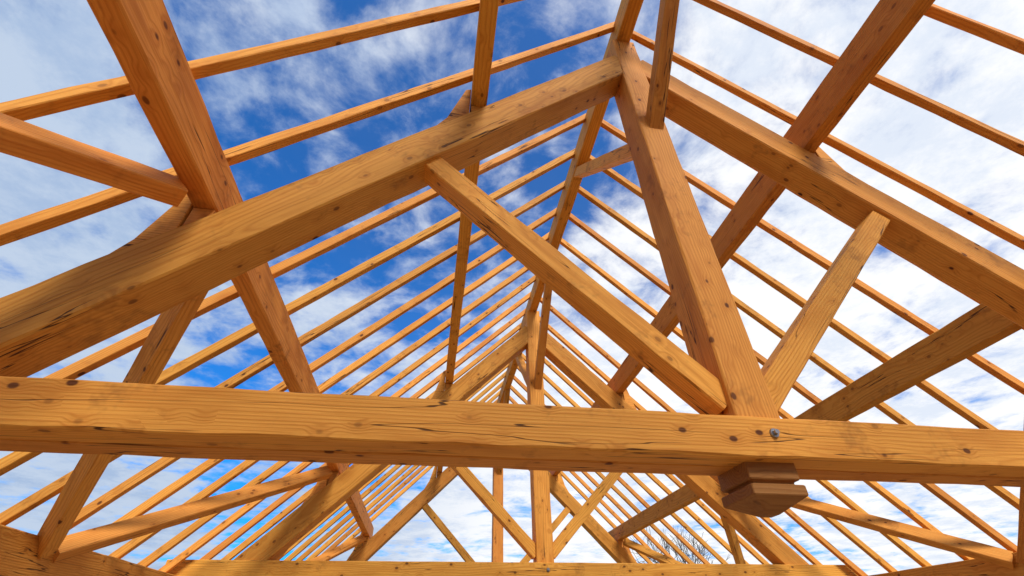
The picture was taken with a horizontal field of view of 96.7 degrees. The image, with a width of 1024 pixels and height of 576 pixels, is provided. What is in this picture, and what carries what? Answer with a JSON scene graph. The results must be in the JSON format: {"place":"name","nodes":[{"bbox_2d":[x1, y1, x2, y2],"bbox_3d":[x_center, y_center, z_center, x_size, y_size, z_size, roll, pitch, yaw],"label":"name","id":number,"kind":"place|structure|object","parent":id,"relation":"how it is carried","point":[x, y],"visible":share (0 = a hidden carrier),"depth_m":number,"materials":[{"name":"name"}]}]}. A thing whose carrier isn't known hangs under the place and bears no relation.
{"place":"outdoors","nodes":[
{"label":"outdoors","id":0,"kind":"place"},
{"bbox_2d":[0,0,1023,575],"label":"sky","id":1,"kind":"structure","parent":0,"point":[46,45],"materials":[{"name":"blue"}]},
{"label":"ground","id":2,"kind":"structure","parent":0,"visible":0},
{"bbox_2d":[631,526,729,563],"bbox_3d":[12.787,23.331,32.117,6.112,12.048,12.971,-31,-47,33],"label":"bare tree","id":3,"kind":"object","parent":2,"relation":"on","point":[692,554],"visible":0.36,"depth_m":34.31,"materials":[{"name":"grey plant"}]},
{"bbox_3d":[1.045,2.710,0.111,7.936,5.047,16.482,5,-39,-7],"label":"house shell","id":4,"kind":"object","parent":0,"visible":0},
{"bbox_2d":[0,524,176,575],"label":"wall plate","id":5,"kind":"object","parent":4,"relation":"on","point":[18,552],"depth_m":2.91,"materials":[{"name":"brown wood"}]},
{"bbox_2d":[37,291,207,558],"bbox_3d":[-2.243,0.744,2.594,2.398,0.123,0.091,-51,-20,14],"label":"wind brace","id":6,"kind":"object","parent":5,"relation":"attached to","point":[163,339],"visible":0.61,"depth_m":2.61,"materials":[{"name":"brown wood"}]},
{"bbox_2d":[52,466,331,562],"bbox_3d":[-2.536,1.899,4.059,0.091,0.123,2.398,-51,-23,7],"label":"wind brace","id":7,"kind":"object","parent":5,"relation":"attached to","point":[83,542],"visible":0.97,"depth_m":3.62,"materials":[{"name":"brown wood"}]},
{"bbox_2d":[309,534,365,560],"bbox_3d":[-3.161,4.364,7.188,0.090,0.123,2.398,-51,-23,7],"label":"wind brace","id":8,"kind":"object","parent":5,"relation":"attached to","point":[342,548],"visible":0.63,"depth_m":7.72,"materials":[{"name":"brown wood"}]},
{"bbox_2d":[221,323,520,559],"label":"rafter pair","id":9,"kind":"object","parent":5,"relation":"on","point":[256,535],"visible":0.3,"depth_m":5.67,"materials":[{"name":"brown wood"}]},
{"bbox_2d":[306,391,674,560],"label":"rafter pair","id":10,"kind":"object","parent":5,"relation":"on","point":[331,540],"visible":0.38,"depth_m":8.52,"materials":[{"name":"brown wood"}]},
{"bbox_2d":[322,399,659,562],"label":"rafter pair","id":11,"kind":"object","parent":5,"relation":"on","point":[417,472],"visible":0.4,"depth_m":8.92,"materials":[{"name":"brown wood"}]},
{"bbox_2d":[346,389,636,562],"bbox_3d":[-0.288,4.386,9.171,7.388,3.917,2.621,-6,-38,7],"label":"roof truss","id":12,"kind":"object","parent":5,"relation":"on","point":[368,548],"visible":0.56,"depth_m":8.92,"materials":[{"name":"brown wood"}]},
{"bbox_2d":[296,382,694,563],"bbox_3d":[-0.116,3.700,8.314,8.752,4.395,0.058,5,-38,-7],"label":"rafter pair","id":13,"kind":"object","parent":5,"relation":"on","point":[349,516],"visible":0.52,"depth_m":8.14,"materials":[{"name":"brown wood"}]},
{"bbox_2d":[0,149,998,475],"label":"rafter pair","id":14,"kind":"object","parent":5,"relation":"on","point":[10,461],"visible":0.52,"depth_m":3.76,"materials":[{"name":"brown wood"}]},
{"bbox_2d":[0,181,1018,525],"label":"rafter pair","id":15,"kind":"object","parent":5,"relation":"on","point":[40,497],"visible":0.6,"depth_m":4.11,"materials":[{"name":"brown wood"}]},
{"bbox_2d":[199,308,821,564],"bbox_3d":[0.297,2.070,6.246,8.751,4.394,0.065,5,-39,-7],"label":"rafter pair","id":16,"kind":"object","parent":5,"relation":"on","point":[286,496],"visible":0.48,"depth_m":6.01,"materials":[{"name":"brown wood"}]},
{"bbox_2d":[0,0,1023,517],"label":"roof truss","id":17,"kind":"object","parent":5,"relation":"on","point":[746,446],"visible":0.98,"depth_m":1.94,"materials":[{"name":"brown wood"}]},
{"bbox_2d":[0,113,187,206],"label":"wind brace","id":18,"kind":"object","parent":17,"relation":"attached to","point":[21,139],"visible":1,"depth_m":1.65,"materials":[{"name":"brown wood"}]},
{"bbox_2d":[436,0,498,477],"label":"purlin","id":19,"kind":"object","parent":17,"relation":"on","point":[486,26],"visible":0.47,"depth_m":3.41,"materials":[{"name":"brown wood"}]},
{"bbox_2d":[497,0,643,402],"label":"ridge beam","id":20,"kind":"structure","parent":17,"relation":"on","point":[626,18],"depth_m":4.96,"materials":[{"name":"brown wood"}]},
{"bbox_2d":[549,0,934,475],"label":"purlin","id":21,"kind":"object","parent":17,"relation":"on","point":[883,32],"visible":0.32,"depth_m":3.18,"materials":[{"name":"brown wood"}]},
{"bbox_2d":[608,303,1022,540],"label":"purlin","id":22,"kind":"object","parent":17,"relation":"on","point":[977,329],"visible":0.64,"depth_m":3.74,"materials":[{"name":"brown wood"}]},
{"bbox_2d":[166,283,857,575],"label":"roof truss","id":23,"kind":"object","parent":5,"relation":"on","point":[535,339],"visible":0.81,"depth_m":5.29,"materials":[{"name":"brown wood"}]},
{"bbox_2d":[0,21,1023,249],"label":"rafter pair","id":24,"kind":"object","parent":5,"relation":"on","point":[42,221],"visible":0.74,"depth_m":2.96,"materials":[{"name":"brown wood"}]},
{"bbox_2d":[0,0,1023,155],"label":"rafter pair","id":25,"kind":"object","parent":5,"relation":"on","point":[50,102],"visible":0.83,"depth_m":2.33,"materials":[{"name":"brown wood"}]},
{"bbox_2d":[159,292,867,575],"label":"rafter pair","id":26,"kind":"object","parent":5,"relation":"on","point":[301,467],"visible":0.56,"depth_m":5.68,"materials":[{"name":"brown wood"}]},
{"bbox_2d":[137,275,896,571],"bbox_3d":[0.435,1.524,5.551,8.753,4.394,0.069,5,-39,-7],"label":"rafter pair","id":27,"kind":"object","parent":5,"relation":"on","point":[166,547],"visible":0.45,"depth_m":5.17,"materials":[{"name":"brown wood"}]},
{"bbox_2d":[108,266,931,566],"bbox_3d":[0.505,1.248,5.202,8.753,4.396,0.074,5,-39,-8],"label":"rafter pair","id":28,"kind":"object","parent":5,"relation":"on","point":[206,492],"visible":0.42,"depth_m":4.93,"materials":[{"name":"brown wood"}]},
{"bbox_2d":[44,113,1023,394],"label":"rafter pair","id":29,"kind":"object","parent":5,"relation":"on","point":[106,355],"visible":0.72,"depth_m":3.45,"materials":[{"name":"brown wood"}]},
{"bbox_2d":[70,208,1016,552],"bbox_3d":[0.643,0.701,4.509,8.753,4.393,0.066,5,-38,-7],"label":"rafter pair","id":30,"kind":"object","parent":5,"relation":"on","point":[116,492],"visible":0.52,"depth_m":4.22,"materials":[{"name":"brown wood"}]},
{"bbox_2d":[113,233,973,559],"bbox_3d":[0.575,0.975,4.855,8.753,4.396,0.062,5,-39,-7],"label":"rafter pair","id":31,"kind":"object","parent":5,"relation":"on","point":[159,497],"visible":0.61,"depth_m":4.63,"materials":[{"name":"brown wood"}]},
{"bbox_2d":[522,353,748,563],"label":"rafter pair","id":32,"kind":"object","parent":5,"relation":"on","point":[687,509],"visible":0.2,"depth_m":7.39,"materials":[{"name":"brown wood"}]},
{"bbox_2d":[544,358,768,563],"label":"rafter pair","id":33,"kind":"object","parent":5,"relation":"on","point":[713,515],"visible":0.14,"depth_m":6.99,"materials":[{"name":"brown wood"}]},
{"bbox_2d":[665,116,1023,329],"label":"rafter pair","id":34,"kind":"object","parent":5,"relation":"on","point":[843,222],"visible":0.05,"depth_m":3.62,"materials":[{"name":"brown wood"}]},
{"bbox_2d":[284,372,709,563],"bbox_3d":[-0.048,3.428,7.968,8.752,4.396,0.069,5,-39,-7],"label":"rafter pair","id":35,"kind":"object","parent":4,"relation":"on","point":[384,477],"visible":0.42,"depth_m":7.75,"materials":[{"name":"brown wood"}]},
{"bbox_2d":[869,552,1023,575],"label":"wall plate","id":36,"kind":"object","parent":4,"relation":"on","point":[973,567],"depth_m":4.26,"materials":[{"name":"brown wood"}]},
{"bbox_2d":[342,466,651,562],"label":"rafter pair","id":37,"kind":"object","parent":36,"relation":"on","point":[428,468],"visible":0.36,"depth_m":9.37,"materials":[{"name":"brown wood"}]},
{"bbox_2d":[282,364,727,563],"bbox_3d":[0.021,3.156,7.624,8.753,4.394,0.063,5,-38,-7],"label":"rafter pair","id":38,"kind":"object","parent":36,"relation":"on","point":[691,531],"visible":0.33,"depth_m":7.49,"materials":[{"name":"brown wood"}]},
{"bbox_2d":[623,538,682,563],"bbox_3d":[2.956,4.897,7.990,2.398,0.123,0.091,-6,-65,52],"label":"wind brace","id":39,"kind":"object","parent":36,"relation":"attached to","point":[646,551],"visible":0.67,"depth_m":8.46,"materials":[{"name":"brown wood"}]},
{"bbox_2d":[720,516,745,563],"bbox_3d":[3.239,3.782,6.574,0.091,0.123,2.398,5,-54,51],"label":"wind brace","id":40,"kind":"object","parent":36,"relation":"attached to","point":[733,541],"visible":0.52,"depth_m":6.46,"materials":[{"name":"brown wood"}]},
{"bbox_2d":[792,498,1013,569],"bbox_3d":[3.581,2.432,4.861,2.398,0.123,0.091,-6,-65,52],"label":"wind brace","id":41,"kind":"object","parent":36,"relation":"attached to","point":[979,551],"visible":0.7,"depth_m":4.41,"materials":[{"name":"brown wood"}]},
{"bbox_2d":[924,4,1023,54],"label":"rafter pair","id":42,"kind":"object","parent":36,"relation":"on","point":[1007,40],"visible":0.79,"depth_m":2.63,"materials":[{"name":"brown wood"}]},
{"bbox_2d":[1016,428,1023,564],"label":"wind brace","id":43,"kind":"object","parent":36,"relation":"attached to","point":[1020,551],"visible":0.62,"depth_m":3.68,"materials":[{"name":"brown wood"}]},
{"bbox_3d":[2.231,-5.555,-3.445,7.680,3.917,2.734,5,-39,-7],"label":"roof truss","id":44,"kind":"object","parent":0,"visible":0},
{"bbox_2d":[87,0,373,537],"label":"purlin","id":45,"kind":"object","parent":44,"relation":"on","point":[143,40],"visible":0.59,"depth_m":1.90,"materials":[{"name":"brown wood"}]}
]}

